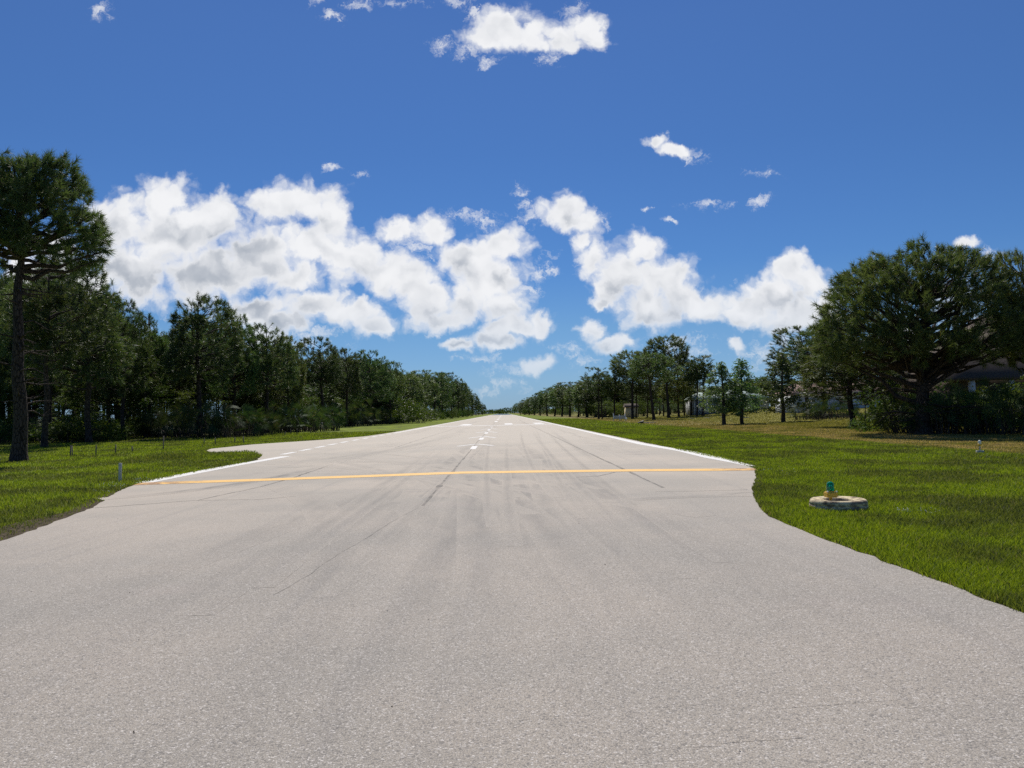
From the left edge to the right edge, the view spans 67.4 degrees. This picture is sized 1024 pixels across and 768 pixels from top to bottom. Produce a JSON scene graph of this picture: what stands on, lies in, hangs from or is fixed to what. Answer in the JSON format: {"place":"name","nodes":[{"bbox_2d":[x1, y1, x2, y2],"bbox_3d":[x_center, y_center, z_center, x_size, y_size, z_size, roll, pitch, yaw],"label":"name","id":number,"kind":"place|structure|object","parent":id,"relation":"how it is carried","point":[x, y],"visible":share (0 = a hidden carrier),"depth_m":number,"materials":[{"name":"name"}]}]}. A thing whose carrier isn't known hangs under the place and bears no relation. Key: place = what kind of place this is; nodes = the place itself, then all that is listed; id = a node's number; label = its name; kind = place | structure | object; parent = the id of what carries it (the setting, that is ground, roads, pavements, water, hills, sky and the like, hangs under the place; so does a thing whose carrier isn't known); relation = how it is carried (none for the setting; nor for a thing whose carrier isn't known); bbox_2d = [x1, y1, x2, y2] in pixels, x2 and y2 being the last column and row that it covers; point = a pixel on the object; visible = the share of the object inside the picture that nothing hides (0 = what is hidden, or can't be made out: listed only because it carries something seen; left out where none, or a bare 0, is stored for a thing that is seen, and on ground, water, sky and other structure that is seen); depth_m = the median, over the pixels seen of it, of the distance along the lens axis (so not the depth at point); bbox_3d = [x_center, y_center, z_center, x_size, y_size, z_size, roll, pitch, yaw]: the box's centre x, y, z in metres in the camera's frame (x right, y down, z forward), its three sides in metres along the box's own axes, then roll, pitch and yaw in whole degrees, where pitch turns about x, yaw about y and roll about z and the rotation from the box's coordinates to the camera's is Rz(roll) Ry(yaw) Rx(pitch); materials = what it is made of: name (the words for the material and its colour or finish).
{"place":"outdoors","nodes":[
{"label":"outdoors","id":0,"kind":"place"},
{"bbox_2d":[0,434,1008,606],"bbox_3d":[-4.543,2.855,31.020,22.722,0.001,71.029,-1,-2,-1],"label":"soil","id":1,"kind":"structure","parent":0,"point":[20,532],"depth_m":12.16,"materials":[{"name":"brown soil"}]},
{"bbox_2d":[0,407,1023,612],"bbox_3d":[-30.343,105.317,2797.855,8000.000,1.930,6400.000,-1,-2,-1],"label":"ground","id":2,"kind":"structure","parent":0,"point":[398,426],"depth_m":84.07,"materials":[{"name":"green plant"}]},
{"bbox_2d":[0,396,12,424],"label":"oak tree","id":3,"kind":"object","parent":2,"relation":"on","point":[4,415],"visible":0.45,"depth_m":73.56,"materials":[{"name":"green plant"}]},
{"bbox_2d":[0,282,58,418],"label":"pine tree","id":4,"kind":"object","parent":2,"relation":"on","point":[6,382],"visible":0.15,"depth_m":66.76,"materials":[{"name":"green plant"}]},
{"bbox_2d":[0,274,73,421],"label":"pine tree","id":5,"kind":"object","parent":2,"relation":"on","point":[41,391],"visible":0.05,"depth_m":72.45,"materials":[{"name":"green plant"}]},
{"bbox_2d":[0,288,79,440],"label":"pine tree","id":6,"kind":"object","parent":2,"relation":"on","point":[3,331],"visible":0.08,"depth_m":63.13,"materials":[{"name":"green plant"}]},
{"bbox_2d":[5,420,77,442],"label":"undergrowth bush","id":7,"kind":"object","parent":2,"relation":"on","point":[38,434],"visible":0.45,"depth_m":58.24,"materials":[{"name":"green plant"}]},
{"bbox_2d":[0,257,115,447],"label":"pine tree","id":8,"kind":"object","parent":2,"relation":"on","point":[42,339],"visible":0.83,"depth_m":49.51,"materials":[{"name":"green plant"}]},
{"bbox_2d":[0,146,116,461],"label":"pine tree","id":9,"kind":"object","parent":2,"relation":"on","point":[26,184],"visible":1,"depth_m":32.49,"materials":[{"name":"green plant"}]},
{"bbox_2d":[32,397,97,438],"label":"oak tree","id":10,"kind":"object","parent":2,"relation":"on","point":[60,407],"visible":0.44,"depth_m":68.03,"materials":[{"name":"green plant"}]},
{"bbox_2d":[37,421,96,443],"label":"undergrowth bush","id":11,"kind":"object","parent":2,"relation":"on","point":[74,432],"visible":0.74,"depth_m":57.56,"materials":[{"name":"green plant"}]},
{"bbox_2d":[23,256,138,442],"bbox_3d":[-32.445,-2.464,57.914,7.757,14.382,9.050,-1,-2,-6],"label":"pine tree","id":12,"kind":"object","parent":2,"relation":"on","point":[116,347],"visible":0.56,"depth_m":57.36,"materials":[{"name":"green plant"}]},
{"bbox_2d":[53,411,128,441],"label":"undergrowth bush","id":13,"kind":"object","parent":2,"relation":"on","point":[106,425],"visible":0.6,"depth_m":59.88,"materials":[{"name":"green plant"}]},
{"bbox_2d":[59,420,129,441],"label":"undergrowth bush","id":14,"kind":"object","parent":2,"relation":"on","point":[103,435],"visible":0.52,"depth_m":60.22,"materials":[{"name":"green plant"}]},
{"bbox_2d":[58,337,157,423],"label":"tree","id":15,"kind":"object","parent":2,"relation":"on","point":[80,396],"visible":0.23,"depth_m":69.13,"materials":[{"name":"green plant"}]},
{"bbox_2d":[78,295,161,438],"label":"pine tree","id":16,"kind":"object","parent":2,"relation":"on","point":[138,369],"visible":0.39,"depth_m":65.44,"materials":[{"name":"green plant"}]},
{"bbox_2d":[91,383,175,437],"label":"oak tree","id":17,"kind":"object","parent":2,"relation":"on","point":[145,402],"visible":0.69,"depth_m":68.50,"materials":[{"name":"green plant"}]},
{"bbox_2d":[124,309,177,435],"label":"pine tree","id":18,"kind":"object","parent":2,"relation":"on","point":[161,342],"visible":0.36,"depth_m":71.88,"materials":[{"name":"green plant"}]},
{"bbox_2d":[147,344,195,415],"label":"pine tree","id":19,"kind":"object","parent":2,"relation":"on","point":[185,384],"visible":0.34,"depth_m":76.86,"materials":[{"name":"green plant"}]},
{"bbox_2d":[141,398,209,437],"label":"palmetto bush","id":20,"kind":"object","parent":2,"relation":"on","point":[159,420],"visible":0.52,"depth_m":67.85,"materials":[{"name":"green plant"}]},
{"bbox_2d":[163,349,208,432],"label":"pine tree","id":21,"kind":"object","parent":2,"relation":"on","point":[175,397],"visible":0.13,"depth_m":84.90,"materials":[{"name":"green plant"}]},
{"bbox_2d":[159,389,218,435],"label":"oak tree","id":22,"kind":"object","parent":2,"relation":"on","point":[182,397],"visible":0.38,"depth_m":72.73,"materials":[{"name":"green plant"}]},
{"bbox_2d":[153,291,248,435],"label":"pine tree","id":23,"kind":"object","parent":2,"relation":"on","point":[196,361],"visible":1,"depth_m":66.77,"materials":[{"name":"green plant"}]},
{"bbox_2d":[159,397,242,438],"bbox_3d":[-26.319,2.954,65.691,6.408,3.649,6.709,-1,-2,4],"label":"palmetto bush","id":24,"kind":"object","parent":2,"relation":"on","point":[206,416],"visible":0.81,"depth_m":64.42,"materials":[{"name":"green plant"}]},
{"bbox_2d":[187,404,268,437],"bbox_3d":[-23.927,3.128,65.159,6.349,3.108,6.689,-1,-2,2],"label":"palmetto bush","id":25,"kind":"object","parent":2,"relation":"on","point":[248,409],"visible":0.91,"depth_m":64.67,"materials":[{"name":"green plant"}]},
{"bbox_2d":[199,309,261,416],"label":"pine tree","id":26,"kind":"object","parent":2,"relation":"on","point":[233,380],"visible":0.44,"depth_m":75.04,"materials":[{"name":"green plant"}]},
{"bbox_2d":[207,381,259,426],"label":"oak tree","id":27,"kind":"object","parent":2,"relation":"on","point":[239,401],"visible":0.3,"depth_m":84.94,"materials":[{"name":"green plant"}]},
{"bbox_2d":[222,365,269,428],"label":"pine tree","id":28,"kind":"object","parent":2,"relation":"on","point":[262,396],"visible":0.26,"depth_m":85.89,"materials":[{"name":"green plant"}]},
{"bbox_2d":[223,405,283,435],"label":"palmetto bush","id":29,"kind":"object","parent":2,"relation":"on","point":[274,424],"visible":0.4,"depth_m":68.05,"materials":[{"name":"green plant"}]},
{"bbox_2d":[235,321,301,432],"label":"pine tree","id":30,"kind":"object","parent":2,"relation":"on","point":[269,365],"visible":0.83,"depth_m":77.54,"materials":[{"name":"green plant"}]},
{"bbox_2d":[252,398,306,432],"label":"palmetto bush","id":31,"kind":"object","parent":2,"relation":"on","point":[289,417],"visible":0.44,"depth_m":79.83,"materials":[{"name":"green plant"}]},
{"bbox_2d":[260,335,308,415],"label":"pine tree","id":32,"kind":"object","parent":2,"relation":"on","point":[297,395],"visible":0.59,"depth_m":87.12,"materials":[{"name":"green plant"}]},
{"bbox_2d":[268,399,333,432],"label":"palmetto bush","id":33,"kind":"object","parent":2,"relation":"on","point":[319,414],"visible":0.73,"depth_m":80.07,"materials":[{"name":"green plant"}]},
{"bbox_2d":[294,336,346,425],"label":"pine tree","id":34,"kind":"object","parent":2,"relation":"on","point":[322,377],"visible":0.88,"depth_m":101.00,"materials":[{"name":"green plant"}]},
{"bbox_2d":[296,402,346,430],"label":"palmetto bush","id":35,"kind":"object","parent":2,"relation":"on","point":[338,421],"visible":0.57,"depth_m":84.47,"materials":[{"name":"green plant"}]},
{"bbox_2d":[303,380,343,409],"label":"tree","id":36,"kind":"object","parent":2,"relation":"on","point":[326,395],"visible":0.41,"depth_m":115.15,"materials":[{"name":"green plant"}]},
{"bbox_2d":[324,401,363,426],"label":"palmetto bush","id":37,"kind":"object","parent":2,"relation":"on","point":[352,411],"visible":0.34,"depth_m":114.48,"materials":[{"name":"green plant"}]},
{"bbox_2d":[325,347,366,426],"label":"pine tree","id":38,"kind":"object","parent":2,"relation":"on","point":[354,370],"visible":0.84,"depth_m":111.32,"materials":[{"name":"green plant"}]},
{"bbox_2d":[332,398,382,426],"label":"palmetto bush","id":39,"kind":"object","parent":2,"relation":"on","point":[363,408],"visible":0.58,"depth_m":115.59,"materials":[{"name":"green plant"}]},
{"bbox_2d":[347,349,396,424],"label":"pine tree","id":40,"kind":"object","parent":2,"relation":"on","point":[368,390],"visible":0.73,"depth_m":124.61,"materials":[{"name":"green plant"}]},
{"bbox_2d":[355,406,395,424],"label":"palmetto bush","id":41,"kind":"object","parent":2,"relation":"on","point":[382,409],"visible":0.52,"depth_m":134.67,"materials":[{"name":"green plant"}]},
{"bbox_2d":[372,394,405,422],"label":"pine tree","id":42,"kind":"object","parent":2,"relation":"on","point":[387,403],"visible":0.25,"depth_m":145.12,"materials":[{"name":"green plant"}]},
{"bbox_2d":[374,361,407,423],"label":"pine tree","id":43,"kind":"object","parent":2,"relation":"on","point":[398,389],"visible":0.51,"depth_m":137.37,"materials":[{"name":"green plant"}]},
{"bbox_2d":[387,397,427,423],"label":"shrub","id":44,"kind":"object","parent":2,"relation":"on","point":[400,410],"visible":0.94,"depth_m":139.10,"materials":[{"name":"green plant"}]},
{"bbox_2d":[390,372,427,421],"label":"pine tree","id":45,"kind":"object","parent":2,"relation":"on","point":[410,393],"visible":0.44,"depth_m":156.56,"materials":[{"name":"green plant"}]},
{"bbox_2d":[404,374,430,421],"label":"pine tree","id":46,"kind":"object","parent":2,"relation":"on","point":[426,385],"visible":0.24,"depth_m":179.41,"materials":[{"name":"green plant"}]},
{"bbox_2d":[401,404,440,422],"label":"shrub","id":47,"kind":"object","parent":2,"relation":"on","point":[432,413],"visible":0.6,"depth_m":145.37,"materials":[{"name":"green plant"}]},
{"bbox_2d":[408,369,443,419],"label":"pine tree","id":48,"kind":"object","parent":2,"relation":"on","point":[432,385],"visible":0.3,"depth_m":202.33,"materials":[{"name":"green plant"}]},
{"bbox_2d":[419,371,452,419],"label":"pine tree","id":49,"kind":"object","parent":2,"relation":"on","point":[441,381],"visible":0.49,"depth_m":225.82,"materials":[{"name":"green plant"}]},
{"bbox_2d":[432,372,457,418],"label":"pine tree","id":50,"kind":"object","parent":2,"relation":"on","point":[452,383],"visible":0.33,"depth_m":249.17,"materials":[{"name":"green plant"}]},
{"bbox_2d":[438,372,462,417],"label":"pine tree","id":51,"kind":"object","parent":2,"relation":"on","point":[458,387],"visible":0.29,"depth_m":279.47,"materials":[{"name":"green plant"}]},
{"bbox_2d":[453,378,468,417],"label":"pine tree","id":52,"kind":"object","parent":2,"relation":"on","point":[464,397],"visible":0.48,"depth_m":316.88,"materials":[{"name":"green plant"}]},
{"bbox_2d":[341,407,680,413],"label":"distant woods","id":53,"kind":"object","parent":2,"relation":"on","point":[498,411],"visible":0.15,"depth_m":1407.45,"materials":[{"name":"green plant"}]},
{"bbox_2d":[0,415,1023,767],"bbox_3d":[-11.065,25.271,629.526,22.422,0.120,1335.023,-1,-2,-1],"label":"runway","id":54,"kind":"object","parent":2,"relation":"on","point":[94,545],"visible":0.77,"depth_m":9.15,"materials":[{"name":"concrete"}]},
{"bbox_2d":[97,420,717,594],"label":"pavement joint","id":55,"kind":"object","parent":54,"relation":"on","point":[437,488],"visible":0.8,"depth_m":17.92,"materials":[{"name":"grey asphalt"}]},
{"bbox_2d":[137,416,749,482],"bbox_3d":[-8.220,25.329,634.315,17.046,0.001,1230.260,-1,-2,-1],"label":"white edge line","id":56,"kind":"object","parent":54,"relation":"on","point":[631,441],"visible":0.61,"depth_m":28.46,"materials":[{"name":"paint"}]},
{"bbox_2d":[135,468,756,484],"bbox_3d":[-1.531,2.377,20.177,15.855,0.001,1.940,-1,-2,-3],"label":"yellow hold line","id":57,"kind":"object","parent":54,"relation":"on","point":[409,474],"visible":0.99,"depth_m":20.23,"materials":[{"name":"paint"}]},
{"bbox_2d":[0,420,1023,767],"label":"tyre mark","id":58,"kind":"object","parent":54,"relation":"on","point":[554,620],"visible":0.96,"depth_m":5.32,"materials":[{"name":"asphalt"}]},
{"bbox_2d":[548,384,572,416],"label":"pine tree","id":59,"kind":"object","parent":2,"relation":"on","point":[560,404],"visible":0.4,"depth_m":249.84,"materials":[{"name":"green plant"}]},
{"bbox_2d":[550,381,580,416],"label":"pine tree","id":60,"kind":"object","parent":2,"relation":"on","point":[560,388],"visible":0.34,"depth_m":231.85,"materials":[{"name":"green plant"}]},
{"bbox_2d":[563,385,590,416],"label":"pine tree","id":61,"kind":"object","parent":2,"relation":"on","point":[568,399],"visible":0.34,"depth_m":216.44,"materials":[{"name":"green plant"}]},
{"bbox_2d":[571,380,602,416],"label":"pine tree","id":62,"kind":"object","parent":2,"relation":"on","point":[577,399],"visible":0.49,"depth_m":204.88,"materials":[{"name":"green plant"}]},
{"bbox_2d":[574,376,606,416],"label":"pine tree","id":63,"kind":"object","parent":2,"relation":"on","point":[586,397],"visible":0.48,"depth_m":199.54,"materials":[{"name":"green plant"}]},
{"bbox_2d":[581,367,611,418],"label":"pine tree","id":64,"kind":"object","parent":2,"relation":"on","point":[601,375],"visible":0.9,"depth_m":150.16,"materials":[{"name":"green plant"}]},
{"bbox_2d":[601,366,631,415],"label":"pine tree","id":65,"kind":"object","parent":2,"relation":"on","point":[612,387],"visible":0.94,"depth_m":147.37,"materials":[{"name":"green plant"}]},
{"bbox_2d":[609,349,646,418],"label":"pine tree","id":66,"kind":"object","parent":2,"relation":"on","point":[617,362],"visible":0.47,"depth_m":146.16,"materials":[{"name":"green plant"}]},
{"bbox_2d":[623,375,648,417],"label":"pine tree","id":67,"kind":"object","parent":2,"relation":"on","point":[641,389],"visible":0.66,"depth_m":155.99,"materials":[{"name":"green plant"}]},
{"bbox_2d":[637,379,660,417],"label":"pine tree","id":68,"kind":"object","parent":2,"relation":"on","point":[654,393],"visible":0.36,"depth_m":159.84,"materials":[{"name":"green plant"}]},
{"bbox_2d":[627,351,682,419],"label":"pine tree","id":69,"kind":"object","parent":2,"relation":"on","point":[657,373],"visible":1,"depth_m":121.60,"materials":[{"name":"green plant"}]},
{"bbox_2d":[642,333,693,417],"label":"pine tree","id":70,"kind":"object","parent":2,"relation":"on","point":[683,354],"visible":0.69,"depth_m":141.37,"materials":[{"name":"green plant"}]},
{"bbox_2d":[657,358,695,416],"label":"pine tree","id":71,"kind":"object","parent":2,"relation":"on","point":[684,388],"visible":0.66,"depth_m":145.08,"materials":[{"name":"green plant"}]},
{"bbox_2d":[682,358,707,416],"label":"pine tree","id":72,"kind":"object","parent":2,"relation":"on","point":[699,375],"visible":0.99,"depth_m":138.04,"materials":[{"name":"green plant"}]},
{"bbox_2d":[686,354,715,415],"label":"pine tree","id":73,"kind":"object","parent":2,"relation":"on","point":[709,366],"visible":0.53,"depth_m":140.06,"materials":[{"name":"green plant"}]},
{"bbox_2d":[685,391,770,414],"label":"house","id":74,"kind":"structure","parent":2,"relation":"on","point":[694,408],"depth_m":152.44,"materials":[{"name":"beige paint"}]},
{"bbox_2d":[696,361,762,423],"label":"cypress tree","id":75,"kind":"object","parent":2,"relation":"on","point":[721,373],"visible":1,"depth_m":75.93,"materials":[{"name":"green plant"}]},
{"bbox_2d":[717,358,766,423],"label":"cypress tree","id":76,"kind":"object","parent":2,"relation":"on","point":[739,374],"visible":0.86,"depth_m":76.90,"materials":[{"name":"green plant"}]},
{"bbox_2d":[745,352,813,421],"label":"cypress tree","id":77,"kind":"object","parent":2,"relation":"on","point":[782,392],"visible":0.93,"depth_m":80.01,"materials":[{"name":"green plant"}]},
{"bbox_2d":[762,326,816,410],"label":"pine tree","id":78,"kind":"object","parent":2,"relation":"on","point":[778,339],"visible":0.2,"depth_m":99.02,"materials":[{"name":"green plant"}]},
{"bbox_2d":[786,398,835,419],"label":"palmetto bush","id":79,"kind":"object","parent":2,"relation":"on","point":[801,411],"visible":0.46,"depth_m":84.06,"materials":[{"name":"green plant"}]},
{"bbox_2d":[777,329,846,411],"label":"pine tree","id":80,"kind":"object","parent":2,"relation":"on","point":[801,357],"visible":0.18,"depth_m":92.72,"materials":[{"name":"green plant"}]},
{"bbox_2d":[773,381,878,412],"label":"house","id":81,"kind":"structure","parent":2,"relation":"on","point":[831,401],"depth_m":112.53,"materials":[{"name":"pink tile"}]},
{"bbox_2d":[807,394,860,419],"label":"palmetto bush","id":82,"kind":"object","parent":2,"relation":"on","point":[837,412],"visible":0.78,"depth_m":79.90,"materials":[{"name":"green plant"}]},
{"bbox_2d":[809,496,867,510],"bbox_3d":[5.152,1.893,12.128,0.862,0.168,0.862,-1,-2,-1],"label":"concrete ring","id":83,"kind":"object","parent":2,"relation":"on","point":[838,503],"visible":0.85,"depth_m":11.83,"materials":[{"name":"grey concrete"}]},
{"bbox_2d":[823,481,837,500],"bbox_3d":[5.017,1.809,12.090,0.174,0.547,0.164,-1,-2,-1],"label":"runway light","id":84,"kind":"object","parent":83,"relation":"in","point":[830,493],"visible":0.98,"depth_m":12.04,"materials":[{"name":"teal glass"}]},
{"bbox_2d":[790,311,911,426],"bbox_3d":[26.317,-1.038,59.943,9.219,9.147,8.372,-2,-2,30],"label":"pine tree","id":85,"kind":"object","parent":2,"relation":"on","point":[843,378],"visible":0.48,"depth_m":59.79,"materials":[{"name":"green plant"}]},
{"bbox_2d":[815,310,907,415],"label":"pine tree","id":86,"kind":"object","parent":2,"relation":"on","point":[836,382],"visible":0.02,"depth_m":67.05,"materials":[{"name":"green plant"}]},
{"bbox_2d":[853,386,880,430],"bbox_3d":[23.033,1.703,50.114,2.228,3.182,1.760,-1,-2,5],"label":"sapling","id":87,"kind":"object","parent":2,"relation":"on","point":[854,410],"visible":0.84,"depth_m":50.17,"materials":[{"name":"green plant"}]},
{"bbox_2d":[862,393,933,431],"bbox_3d":[23.305,1.777,46.333,3.890,2.695,4.101,-2,-2,17],"label":"shrub","id":88,"kind":"object","parent":2,"relation":"on","point":[885,419],"visible":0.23,"depth_m":45.85,"materials":[{"name":"green plant"}]},
{"bbox_2d":[855,385,941,431],"bbox_3d":[23.295,1.578,46.091,4.538,3.129,4.784,0,-3,-32],"label":"shrub","id":89,"kind":"object","parent":2,"relation":"on","point":[872,402],"visible":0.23,"depth_m":45.90,"materials":[{"name":"green plant"}]},
{"bbox_2d":[869,380,930,431],"bbox_3d":[23.391,1.377,45.677,3.374,3.450,3.742,0,-2,-30],"label":"shrub","id":90,"kind":"object","parent":2,"relation":"on","point":[895,405],"visible":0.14,"depth_m":45.60,"materials":[{"name":"green plant"}]},
{"bbox_2d":[807,232,1023,434],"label":"pine tree","id":91,"kind":"object","parent":2,"relation":"on","point":[962,346],"visible":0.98,"depth_m":40.86,"materials":[{"name":"green plant"}]},
{"bbox_2d":[869,393,962,433],"bbox_3d":[23.434,1.733,44.288,4.949,2.544,5.214,-2,-2,30],"label":"palmetto bush","id":92,"kind":"object","parent":2,"relation":"on","point":[894,400],"visible":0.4,"depth_m":44.16,"materials":[{"name":"green plant"}]},
{"bbox_2d":[873,316,1023,405],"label":"house","id":93,"kind":"structure","parent":2,"relation":"on","point":[970,377],"depth_m":53.00,"materials":[{"name":"grey"}]},
{"bbox_2d":[896,377,1007,433],"bbox_3d":[24.511,1.236,43.272,5.557,3.510,5.484,-2,-2,16],"label":"palmetto bush","id":94,"kind":"object","parent":2,"relation":"on","point":[959,395],"visible":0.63,"depth_m":42.01,"materials":[{"name":"green plant"}]},
{"bbox_2d":[930,389,1018,432],"bbox_3d":[25.846,1.583,43.454,4.767,2.745,5.285,0,-3,-32],"label":"shrub","id":95,"kind":"object","parent":2,"relation":"on","point":[951,395],"visible":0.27,"depth_m":41.93,"materials":[{"name":"green plant"}]},
{"bbox_2d":[937,387,1023,434],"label":"palmetto bush","id":96,"kind":"object","parent":2,"relation":"on","point":[976,398],"visible":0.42,"depth_m":41.22,"materials":[{"name":"green plant"}]},
{"bbox_2d":[962,375,1023,434],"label":"palmetto bush","id":97,"kind":"object","parent":2,"relation":"on","point":[993,393],"visible":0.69,"depth_m":41.08,"materials":[{"name":"green plant"}]},
{"bbox_2d":[986,244,1023,423],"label":"pine tree","id":98,"kind":"object","parent":2,"relation":"on","point":[1018,357],"visible":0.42,"depth_m":40.27,"materials":[{"name":"green plant"}]},
{"bbox_2d":[0,0,1023,418],"label":"sky","id":99,"kind":"structure","parent":0,"point":[510,198],"materials":[{"name":"blue"}]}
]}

